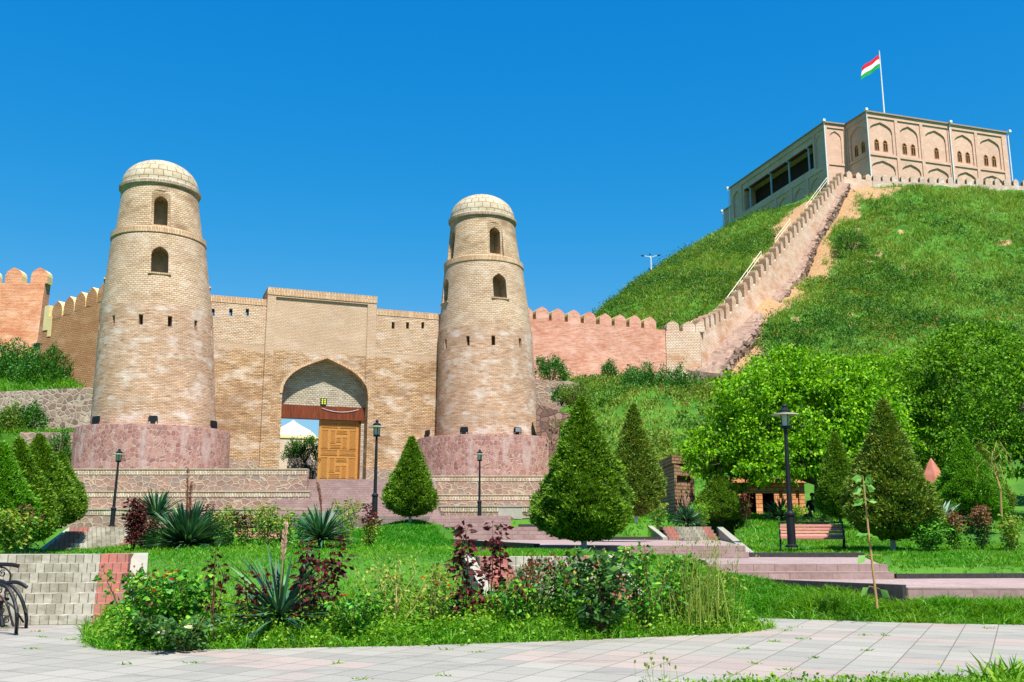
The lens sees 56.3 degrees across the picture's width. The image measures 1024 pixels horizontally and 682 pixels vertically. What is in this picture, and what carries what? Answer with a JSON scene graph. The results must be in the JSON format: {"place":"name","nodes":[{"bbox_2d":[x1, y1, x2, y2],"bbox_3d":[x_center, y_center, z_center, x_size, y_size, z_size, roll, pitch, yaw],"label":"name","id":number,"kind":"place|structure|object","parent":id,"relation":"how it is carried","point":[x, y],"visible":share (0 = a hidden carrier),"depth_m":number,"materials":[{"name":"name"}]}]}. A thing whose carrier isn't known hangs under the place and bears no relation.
{"place":"outdoors","nodes":[
{"label":"outdoors","id":0,"kind":"place"},
{"bbox_2d":[0,433,19,446],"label":"earth terrace","id":1,"kind":"structure","parent":0,"point":[8,438],"depth_m":73.05,"materials":[{"name":"plant"}]},
{"bbox_2d":[9,399,53,429],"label":"shrub","id":2,"kind":"object","parent":1,"relation":"on","point":[35,412],"visible":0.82,"depth_m":74.58,"materials":[{"name":"green plant"}]},
{"bbox_2d":[0,387,92,429],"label":"rubble wall","id":3,"kind":"structure","parent":1,"relation":"on","point":[69,407],"depth_m":76.48,"materials":[{"name":"stone"}]},
{"bbox_2d":[0,618,1023,681],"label":"plaza pavement","id":4,"kind":"structure","parent":0,"point":[912,649],"depth_m":12.03,"materials":[{"name":"stone"}]},
{"bbox_2d":[0,562,27,632],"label":"park bench","id":5,"kind":"object","parent":4,"relation":"on","point":[6,585],"visible":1,"depth_m":15.44,"materials":[{"name":"black metal"}]},
{"bbox_2d":[131,610,222,650],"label":"rose bush","id":6,"kind":"object","parent":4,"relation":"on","point":[171,631],"visible":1,"depth_m":12.68,"materials":[{"name":"green plant"}]},
{"bbox_2d":[0,182,1023,649],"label":"terrain","id":7,"kind":"structure","parent":0,"point":[818,269],"depth_m":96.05,"materials":[{"name":"plant"}]},
{"bbox_2d":[0,440,41,529],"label":"thuja tree","id":8,"kind":"object","parent":7,"relation":"on","point":[15,490],"visible":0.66,"depth_m":22.57,"materials":[{"name":"green plant"}]},
{"bbox_2d":[0,507,42,553],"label":"rose bush","id":9,"kind":"object","parent":7,"relation":"on","point":[9,531],"visible":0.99,"depth_m":21.02,"materials":[{"name":"green plant"}]},
{"bbox_2d":[0,337,44,377],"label":"shrub","id":10,"kind":"object","parent":7,"relation":"on","point":[8,354],"visible":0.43,"depth_m":81.46,"materials":[{"name":"green plant"}]},
{"bbox_2d":[0,267,52,356],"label":"brick bastion","id":11,"kind":"object","parent":7,"relation":"on","point":[23,303],"visible":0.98,"depth_m":88.27,"materials":[{"name":"orange brick"}]},
{"bbox_2d":[4,436,63,547],"bbox_3d":[-13.061,4.026,25.724,2.042,2.974,2.018,0,-11,0],"label":"thuja tree","id":12,"kind":"object","parent":7,"relation":"on","point":[51,510],"visible":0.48,"depth_m":25.62,"materials":[{"name":"green plant"}]},
{"bbox_2d":[2,340,75,385],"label":"shrub","id":13,"kind":"object","parent":7,"relation":"on","point":[25,370],"visible":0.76,"depth_m":80.13,"materials":[{"name":"green plant"}]},
{"bbox_2d":[0,359,85,432],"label":"terrace grass","id":14,"kind":"structure","parent":7,"relation":"on","point":[25,383],"depth_m":79.01,"materials":[{"name":"plant"}]},
{"bbox_2d":[28,432,79,521],"bbox_3d":[-14.043,4.159,28.823,2.371,2.842,2.303,0,-11,0],"label":"thuja tree","id":15,"kind":"object","parent":7,"relation":"on","point":[52,468],"visible":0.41,"depth_m":28.61,"materials":[{"name":"green plant"}]},
{"bbox_2d":[0,553,133,625],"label":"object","id":16,"kind":"structure","parent":7,"relation":"on","point":[57,591],"depth_m":17.14,"materials":[{"name":"stone"}]},
{"bbox_2d":[39,283,103,386],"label":"battlement wall","id":17,"kind":"structure","parent":7,"relation":"on","point":[70,324],"depth_m":80.79,"materials":[{"name":"brown brick"}]},
{"bbox_2d":[56,450,91,528],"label":"thuja tree","id":18,"kind":"object","parent":7,"relation":"on","point":[81,511],"visible":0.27,"depth_m":30.67,"materials":[{"name":"green plant"}]},
{"bbox_2d":[47,527,156,549],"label":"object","id":19,"kind":"structure","parent":7,"relation":"on","point":[83,537],"depth_m":31.30,"materials":[{"name":"stone"}]},
{"bbox_2d":[121,496,149,548],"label":"rose bush","id":20,"kind":"object","parent":7,"relation":"on","point":[135,526],"visible":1,"depth_m":26.44,"materials":[{"name":"red plant"}]},
{"bbox_2d":[91,563,191,641],"bbox_3d":[-5.095,3.671,13.365,1.218,1.141,1.274,0,-11,0],"label":"rose bush","id":21,"kind":"object","parent":7,"relation":"on","point":[142,603],"visible":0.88,"depth_m":13.12,"materials":[{"name":"green plant"}]},
{"bbox_2d":[71,160,230,467],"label":"gate tower","id":22,"kind":"structure","parent":7,"relation":"on","point":[155,351],"depth_m":72.11,"materials":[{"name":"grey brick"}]},
{"bbox_2d":[127,486,180,522],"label":"yucca plant","id":23,"kind":"object","parent":7,"relation":"on","point":[157,504],"visible":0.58,"depth_m":29.43,"materials":[{"name":"green plant"}]},
{"bbox_2d":[140,571,224,624],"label":"rose bush","id":24,"kind":"object","parent":7,"relation":"on","point":[194,599],"visible":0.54,"depth_m":13.78,"materials":[{"name":"green plant"}]},
{"bbox_2d":[130,468,238,549],"bbox_3d":[-9.176,4.869,27.089,3.245,2.553,3.131,5,-12,-24],"label":"yucca plant","id":25,"kind":"object","parent":7,"relation":"on","point":[189,526],"visible":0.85,"depth_m":26.58,"materials":[{"name":"green plant"}]},
{"bbox_2d":[62,509,319,527],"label":"terrace wall","id":26,"kind":"structure","parent":7,"relation":"on","point":[96,518],"depth_m":62.85,"materials":[{"name":"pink stone"}]},
{"bbox_2d":[199,548,230,634],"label":"rose bush","id":27,"kind":"object","parent":7,"relation":"on","point":[226,578],"visible":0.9,"depth_m":13.60,"materials":[{"name":"red plant"}]},
{"bbox_2d":[208,502,251,545],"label":"rose bush","id":28,"kind":"object","parent":7,"relation":"on","point":[228,514],"visible":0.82,"depth_m":27.39,"materials":[{"name":"green plant"}]},
{"bbox_2d":[232,565,275,627],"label":"rose bush","id":29,"kind":"object","parent":7,"relation":"on","point":[254,600],"visible":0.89,"depth_m":13.89,"materials":[{"name":"red plant"}]},
{"bbox_2d":[245,503,292,546],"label":"rose bush","id":30,"kind":"object","parent":7,"relation":"on","point":[264,528],"visible":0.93,"depth_m":27.42,"materials":[{"name":"green plant"}]},
{"bbox_2d":[212,520,352,648],"bbox_3d":[-3.409,3.584,14.197,2.500,1.835,2.402,-1,-11,4],"label":"yucca plant","id":31,"kind":"object","parent":7,"relation":"on","point":[282,603],"visible":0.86,"depth_m":14.02,"materials":[{"name":"green plant"}]},
{"bbox_2d":[280,431,317,463],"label":"shrub","id":32,"kind":"object","parent":7,"relation":"on","point":[297,449],"visible":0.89,"depth_m":89.20,"materials":[{"name":"green plant"}]},
{"bbox_2d":[288,537,334,623],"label":"shrub","id":33,"kind":"object","parent":7,"relation":"on","point":[308,588],"visible":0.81,"depth_m":14.02,"materials":[{"name":"red plant"}]},
{"bbox_2d":[287,482,358,547],"bbox_3d":[-5.184,4.703,26.056,2.171,1.794,2.172,7,-13,-30],"label":"yucca plant","id":34,"kind":"object","parent":7,"relation":"on","point":[317,528],"visible":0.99,"depth_m":25.84,"materials":[{"name":"green plant"}]},
{"bbox_2d":[307,535,356,621],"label":"rose bush","id":35,"kind":"object","parent":7,"relation":"on","point":[333,577],"visible":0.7,"depth_m":14.43,"materials":[{"name":"red plant"}]},
{"bbox_2d":[323,588,386,633],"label":"rose bush","id":36,"kind":"object","parent":7,"relation":"on","point":[357,612],"visible":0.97,"depth_m":13.78,"materials":[{"name":"green plant"}]},
{"bbox_2d":[354,555,433,623],"bbox_3d":[-1.812,3.805,14.530,0.936,1.128,1.284,-10,-15,41],"label":"rose bush","id":37,"kind":"object","parent":7,"relation":"on","point":[396,595],"visible":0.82,"depth_m":14.51,"materials":[{"name":"green plant"}]},
{"bbox_2d":[325,519,466,546],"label":"mound grass","id":38,"kind":"structure","parent":7,"relation":"on","point":[405,524],"depth_m":33.70,"materials":[{"name":"plant"}]},
{"bbox_2d":[380,435,439,521],"bbox_3d":[-4.035,5.415,37.571,2.479,3.522,2.334,9,-14,-39],"label":"thuja tree","id":39,"kind":"object","parent":7,"relation":"on","point":[410,491],"visible":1,"depth_m":37.05,"materials":[{"name":"green plant"}]},
{"bbox_2d":[385,559,467,622],"bbox_3d":[-1.203,3.864,14.628,1.254,1.050,1.099,-4,-12,20],"label":"rose bush","id":40,"kind":"object","parent":7,"relation":"on","point":[434,577],"visible":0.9,"depth_m":14.43,"materials":[{"name":"green plant"}]},
{"bbox_2d":[76,582,778,650],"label":"bed weeds","id":41,"kind":"object","parent":7,"relation":"on","point":[399,617],"visible":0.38,"depth_m":14.21,"materials":[{"name":"green plant"}]},
{"bbox_2d":[102,524,823,646],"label":"lawn grass","id":42,"kind":"structure","parent":7,"relation":"on","point":[188,554],"depth_m":21.11,"materials":[{"name":"plant"}]},
{"bbox_2d":[443,520,489,614],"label":"rose bush","id":43,"kind":"object","parent":7,"relation":"on","point":[457,532],"visible":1,"depth_m":14.67,"materials":[{"name":"red plant"}]},
{"bbox_2d":[417,194,548,474],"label":"gate tower","id":44,"kind":"structure","parent":7,"relation":"on","point":[486,390],"depth_m":81.34,"materials":[{"name":"beige brick"}]},
{"bbox_2d":[476,521,513,614],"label":"rose bush","id":45,"kind":"object","parent":7,"relation":"on","point":[498,546],"visible":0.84,"depth_m":14.95,"materials":[{"name":"red plant"}]},
{"bbox_2d":[0,475,1023,650],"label":"lawn grass","id":46,"kind":"structure","parent":7,"relation":"on","point":[830,600],"depth_m":17.49,"materials":[{"name":"plant"}]},
{"bbox_2d":[488,565,538,624],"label":"rose bush","id":47,"kind":"object","parent":7,"relation":"on","point":[511,586],"visible":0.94,"depth_m":14.42,"materials":[{"name":"green plant"}]},
{"bbox_2d":[508,551,562,619],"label":"rose bush","id":48,"kind":"object","parent":7,"relation":"on","point":[529,570],"visible":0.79,"depth_m":14.71,"materials":[{"name":"green plant"}]},
{"bbox_2d":[534,353,570,380],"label":"shrub","id":49,"kind":"object","parent":7,"relation":"on","point":[546,368],"visible":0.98,"depth_m":88.78,"materials":[{"name":"green plant"}]},
{"bbox_2d":[536,404,569,467],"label":"stone wall","id":50,"kind":"structure","parent":7,"relation":"on","point":[545,415],"depth_m":80.17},
{"bbox_2d":[476,556,632,598],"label":"paver stairs","id":51,"kind":"structure","parent":7,"relation":"on","point":[516,562],"depth_m":18.48,"materials":[{"name":"stone"}]},
{"bbox_2d":[535,379,579,409],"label":"stone wall","id":52,"kind":"structure","parent":7,"relation":"on","point":[543,390],"depth_m":85.73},
{"bbox_2d":[534,553,586,619],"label":"rose bush","id":53,"kind":"object","parent":7,"relation":"on","point":[560,595],"visible":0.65,"depth_m":14.81,"materials":[{"name":"green plant"}]},
{"bbox_2d":[525,393,638,548],"bbox_3d":[1.922,3.414,24.884,2.955,4.194,2.920,10,-15,-41],"label":"thuja tree","id":54,"kind":"object","parent":7,"relation":"on","point":[585,491],"visible":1,"depth_m":24.10,"materials":[{"name":"green plant"}]},
{"bbox_2d":[528,307,666,380],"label":"battlement wall","id":55,"kind":"structure","parent":7,"relation":"on","point":[587,343],"depth_m":97.17,"materials":[{"name":"pink brick"}]},
{"bbox_2d":[561,544,637,633],"bbox_3d":[1.347,3.726,14.451,1.166,1.332,1.221,-2,-11,9],"label":"rose bush","id":56,"kind":"object","parent":7,"relation":"on","point":[602,589],"visible":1,"depth_m":14.34,"materials":[{"name":"green plant"}]},
{"bbox_2d":[478,540,741,545],"bbox_3d":[2.650,7.523,31.950,11.100,1.600,13.600,0,-11,0],"label":"landing","id":57,"kind":"object","parent":7,"relation":"on","point":[610,543],"visible":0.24,"depth_m":31.00,"materials":[{"name":"pink stone"}]},
{"bbox_2d":[454,527,566,539],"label":"stairs","id":58,"kind":"structure","parent":57,"relation":"on","point":[524,533],"depth_m":38.21,"materials":[{"name":"pink stone"}]},
{"bbox_2d":[613,400,667,521],"bbox_3d":[4.201,4.070,32.753,2.239,4.185,2.193,-2,-11,9],"label":"thuja tree","id":59,"kind":"object","parent":7,"relation":"on","point":[644,477],"visible":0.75,"depth_m":32.33,"materials":[{"name":"green plant"}]},
{"bbox_2d":[619,359,666,387],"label":"shrub","id":60,"kind":"object","parent":7,"relation":"on","point":[638,381],"visible":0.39,"depth_m":85.50,"materials":[{"name":"green plant"}]},
{"bbox_2d":[540,546,748,560],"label":"paved path","id":61,"kind":"structure","parent":7,"relation":"on","point":[731,552],"depth_m":25.09,"materials":[{"name":"pink stone"}]},
{"bbox_2d":[615,538,679,628],"bbox_3d":[2.013,3.786,14.927,1.150,1.392,0.950,3,-12,-16],"label":"rose bush","id":62,"kind":"object","parent":7,"relation":"on","point":[640,609],"visible":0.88,"depth_m":14.87,"materials":[{"name":"green plant"}]},
{"bbox_2d":[645,546,705,620],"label":"rose bush","id":63,"kind":"object","parent":7,"relation":"on","point":[677,585],"visible":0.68,"depth_m":15.22,"materials":[{"name":"green plant"}]},
{"bbox_2d":[647,357,703,391],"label":"shrub","id":64,"kind":"object","parent":7,"relation":"on","point":[674,374],"visible":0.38,"depth_m":84.50,"materials":[{"name":"green plant"}]},
{"bbox_2d":[658,455,694,514],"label":"brick pier","id":65,"kind":"structure","parent":7,"relation":"on","point":[680,487],"depth_m":44.36,"materials":[{"name":"brick"}]},
{"bbox_2d":[660,527,718,539],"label":"paver stairs","id":66,"kind":"structure","parent":7,"relation":"on","point":[685,533],"depth_m":38.45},
{"bbox_2d":[690,470,750,523],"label":"thuja tree","id":67,"kind":"object","parent":7,"relation":"on","point":[718,494],"visible":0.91,"depth_m":39.88,"materials":[{"name":"green plant"}]},
{"bbox_2d":[729,478,806,513],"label":"brick pavilion","id":68,"kind":"structure","parent":7,"relation":"on","point":[762,496],"depth_m":47.47,"materials":[{"name":"brick"}]},
{"bbox_2d":[664,171,872,376],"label":"stair wall","id":69,"kind":"structure","parent":7,"relation":"on","point":[696,342],"depth_m":116.53,"materials":[{"name":"beige brick"}]},
{"bbox_2d":[689,183,850,379],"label":"stone footing","id":70,"kind":"object","parent":7,"relation":"on","point":[736,343],"visible":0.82,"depth_m":110.43,"materials":[{"name":"stone"}]},
{"bbox_2d":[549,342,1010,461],"bbox_3d":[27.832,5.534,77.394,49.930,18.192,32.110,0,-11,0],"label":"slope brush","id":71,"kind":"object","parent":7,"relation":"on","point":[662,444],"visible":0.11,"depth_m":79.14,"materials":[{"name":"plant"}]},
{"bbox_2d":[771,404,797,546],"bbox_3d":[8.430,4.090,29.260,0.798,4.330,0.798,0,-11,0],"label":"street lamp","id":72,"kind":"object","parent":7,"relation":"on","point":[784,414],"visible":1,"depth_m":29.17,"materials":[{"name":"black metal"}]},
{"bbox_2d":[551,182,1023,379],"bbox_3d":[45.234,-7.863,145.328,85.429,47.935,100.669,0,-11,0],"label":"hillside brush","id":73,"kind":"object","parent":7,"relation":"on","point":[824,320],"visible":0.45,"depth_m":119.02,"materials":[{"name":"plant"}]},
{"bbox_2d":[699,557,878,565],"bbox_3d":[6.850,6.106,23.107,5.100,1.600,4.900,0,-11,0],"label":"landing","id":74,"kind":"object","parent":7,"relation":"on","point":[803,560],"visible":0.09,"depth_m":22.98,"materials":[{"name":"pink stone"}]},
{"bbox_2d":[671,343,927,517],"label":"leafy tree","id":75,"kind":"object","parent":7,"relation":"on","point":[755,462],"visible":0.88,"depth_m":41.04,"materials":[{"name":"green plant"}]},
{"bbox_2d":[778,517,845,550],"bbox_3d":[9.366,6.058,29.956,1.990,1.066,0.768,-3,-11,14],"label":"park bench","id":76,"kind":"object","parent":7,"relation":"on","point":[817,536],"visible":0.91,"depth_m":30.04,"materials":[{"name":"brown wood"}]},
{"bbox_2d":[812,431,852,521],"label":"thuja tree","id":77,"kind":"object","parent":7,"relation":"on","point":[836,465],"visible":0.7,"depth_m":37.33,"materials":[{"name":"green plant"}]},
{"bbox_2d":[764,579,906,601],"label":"kerb","id":78,"kind":"structure","parent":7,"relation":"on","point":[899,591],"depth_m":17.81,"materials":[{"name":"stone"}]},
{"bbox_2d":[720,107,1012,225],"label":"citadel","id":79,"kind":"structure","parent":7,"relation":"on","point":[871,143],"depth_m":176.12,"materials":[{"name":"brick"}]},
{"bbox_2d":[851,474,892,607],"bbox_3d":[6.212,3.458,16.626,0.473,2.287,0.513,9,-14,-38],"label":"sapling","id":80,"kind":"object","parent":7,"relation":"on","point":[857,502],"visible":1,"depth_m":16.64,"materials":[{"name":"green plant"}]},
{"bbox_2d":[826,347,921,380],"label":"leafy tree","id":81,"kind":"object","parent":7,"relation":"on","point":[877,359],"visible":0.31,"depth_m":82.51,"materials":[{"name":"green plant"}]},
{"bbox_2d":[839,396,949,549],"bbox_3d":[11.206,3.974,28.786,2.990,4.659,3.097,2,-11,-9],"label":"thuja tree","id":82,"kind":"object","parent":7,"relation":"on","point":[885,459],"visible":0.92,"depth_m":27.97,"materials":[{"name":"green plant"}]},
{"bbox_2d":[780,578,1023,600],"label":"landing","id":83,"kind":"object","parent":7,"relation":"on","point":[976,587],"visible":0.14,"depth_m":18.03,"materials":[{"name":"pink stone"}]},
{"bbox_2d":[707,564,893,578],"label":"stairs","id":84,"kind":"structure","parent":83,"relation":"on","point":[819,571],"depth_m":20.51,"materials":[{"name":"pink stone"}]},
{"bbox_2d":[866,404,980,471],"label":"leafy tree","id":85,"kind":"object","parent":7,"relation":"on","point":[935,453],"visible":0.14,"depth_m":58.79,"materials":[{"name":"green plant"}]},
{"bbox_2d":[903,517,953,550],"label":"rose bush","id":86,"kind":"object","parent":7,"relation":"on","point":[930,535],"visible":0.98,"depth_m":27.34,"materials":[{"name":"green plant"}]},
{"bbox_2d":[865,316,1023,452],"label":"leafy tree","id":87,"kind":"object","parent":7,"relation":"on","point":[944,355],"visible":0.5,"depth_m":52.39,"materials":[{"name":"green plant"}]},
{"bbox_2d":[871,174,1023,190],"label":"crest wall","id":88,"kind":"structure","parent":7,"relation":"on","point":[884,181],"depth_m":161.87,"materials":[{"name":"brick"}]},
{"bbox_2d":[894,573,1023,578],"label":"kerb","id":89,"kind":"structure","parent":7,"relation":"on","point":[954,575],"depth_m":20.59,"materials":[{"name":"stone"}]},
{"bbox_2d":[944,507,975,549],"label":"rose bush","id":90,"kind":"object","parent":7,"relation":"on","point":[953,521],"visible":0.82,"depth_m":27.89,"materials":[{"name":"green plant"}]},
{"bbox_2d":[932,434,1012,526],"bbox_3d":[17.764,5.473,37.683,3.184,3.685,3.329,-3,-11,14],"label":"thuja tree","id":91,"kind":"object","parent":7,"relation":"on","point":[955,482],"visible":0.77,"depth_m":36.89,"materials":[{"name":"green plant"}]},
{"bbox_2d":[959,500,993,549],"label":"rose bush","id":92,"kind":"object","parent":7,"relation":"on","point":[983,522],"visible":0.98,"depth_m":27.89,"materials":[{"name":"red plant"}]},
{"bbox_2d":[931,330,1023,480],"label":"leafy tree","id":93,"kind":"object","parent":7,"relation":"on","point":[1009,436],"visible":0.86,"depth_m":45.89,"materials":[{"name":"green plant"}]},
{"bbox_2d":[971,441,1016,515],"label":"young willow","id":94,"kind":"object","parent":7,"relation":"on","point":[1000,452],"visible":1,"depth_m":35.76,"materials":[{"name":"green plant"}]},
{"bbox_2d":[997,513,1023,549],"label":"rose bush","id":95,"kind":"object","parent":7,"relation":"on","point":[1007,525],"visible":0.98,"depth_m":27.77,"materials":[{"name":"green plant"}]},
{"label":"landing","id":96,"kind":"structure","parent":7,"relation":"on","visible":0},
{"bbox_2d":[429,516,510,526],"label":"stairs","id":97,"kind":"structure","parent":96,"relation":"on","point":[474,521],"depth_m":45.10,"materials":[{"name":"pink stone"}]},
{"bbox_2d":[0,0,1023,436],"label":"sky","id":98,"kind":"structure","parent":0,"point":[333,146],"materials":[{"name":"blue"}]},
{"bbox_2d":[634,535,762,681],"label":"tall grass","id":99,"kind":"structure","parent":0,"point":[701,610],"depth_m":15.07,"materials":[{"name":"plant"}]},
{"bbox_2d":[638,650,1023,681],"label":"verge grass","id":100,"kind":"structure","parent":0,"point":[1014,672],"depth_m":9.69,"materials":[{"name":"green plant"}]},
{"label":"terrace ground","id":101,"kind":"structure","parent":0,"visible":0},
{"bbox_2d":[73,468,308,490],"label":"terrace wall","id":102,"kind":"structure","parent":101,"relation":"on","point":[202,479],"depth_m":66.89,"materials":[{"name":"beige stone"}]},
{"bbox_2d":[83,491,311,508],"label":"terrace wall","id":103,"kind":"structure","parent":101,"relation":"on","point":[219,499],"depth_m":64.76,"materials":[{"name":"beige stone"}]},
{"bbox_2d":[210,287,440,478],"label":"gatehouse","id":104,"kind":"object","parent":101,"relation":"on","point":[361,363],"visible":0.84,"depth_m":80.72,"materials":[{"name":"brick"}]},
{"bbox_2d":[317,420,358,478],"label":"door","id":105,"kind":"structure","parent":104,"relation":"in","point":[337,440],"depth_m":80.71,"materials":[{"name":"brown wood"}]},
{"bbox_2d":[260,479,443,518],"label":"stairs","id":106,"kind":"structure","parent":101,"relation":"on","point":[340,490],"depth_m":64.99,"materials":[{"name":"pink stone"}]},
{"bbox_2d":[439,506,530,517],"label":"terrace wall","id":107,"kind":"structure","parent":101,"relation":"on","point":[466,510],"depth_m":64.97,"materials":[{"name":"beige stone"}]},
{"bbox_2d":[437,494,533,505],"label":"terrace wall","id":108,"kind":"structure","parent":101,"relation":"on","point":[486,499],"depth_m":69.08,"materials":[{"name":"beige stone"}]},
{"bbox_2d":[430,475,545,493],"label":"terrace wall","id":109,"kind":"structure","parent":101,"relation":"on","point":[490,484],"depth_m":73.26,"materials":[{"name":"beige stone"}]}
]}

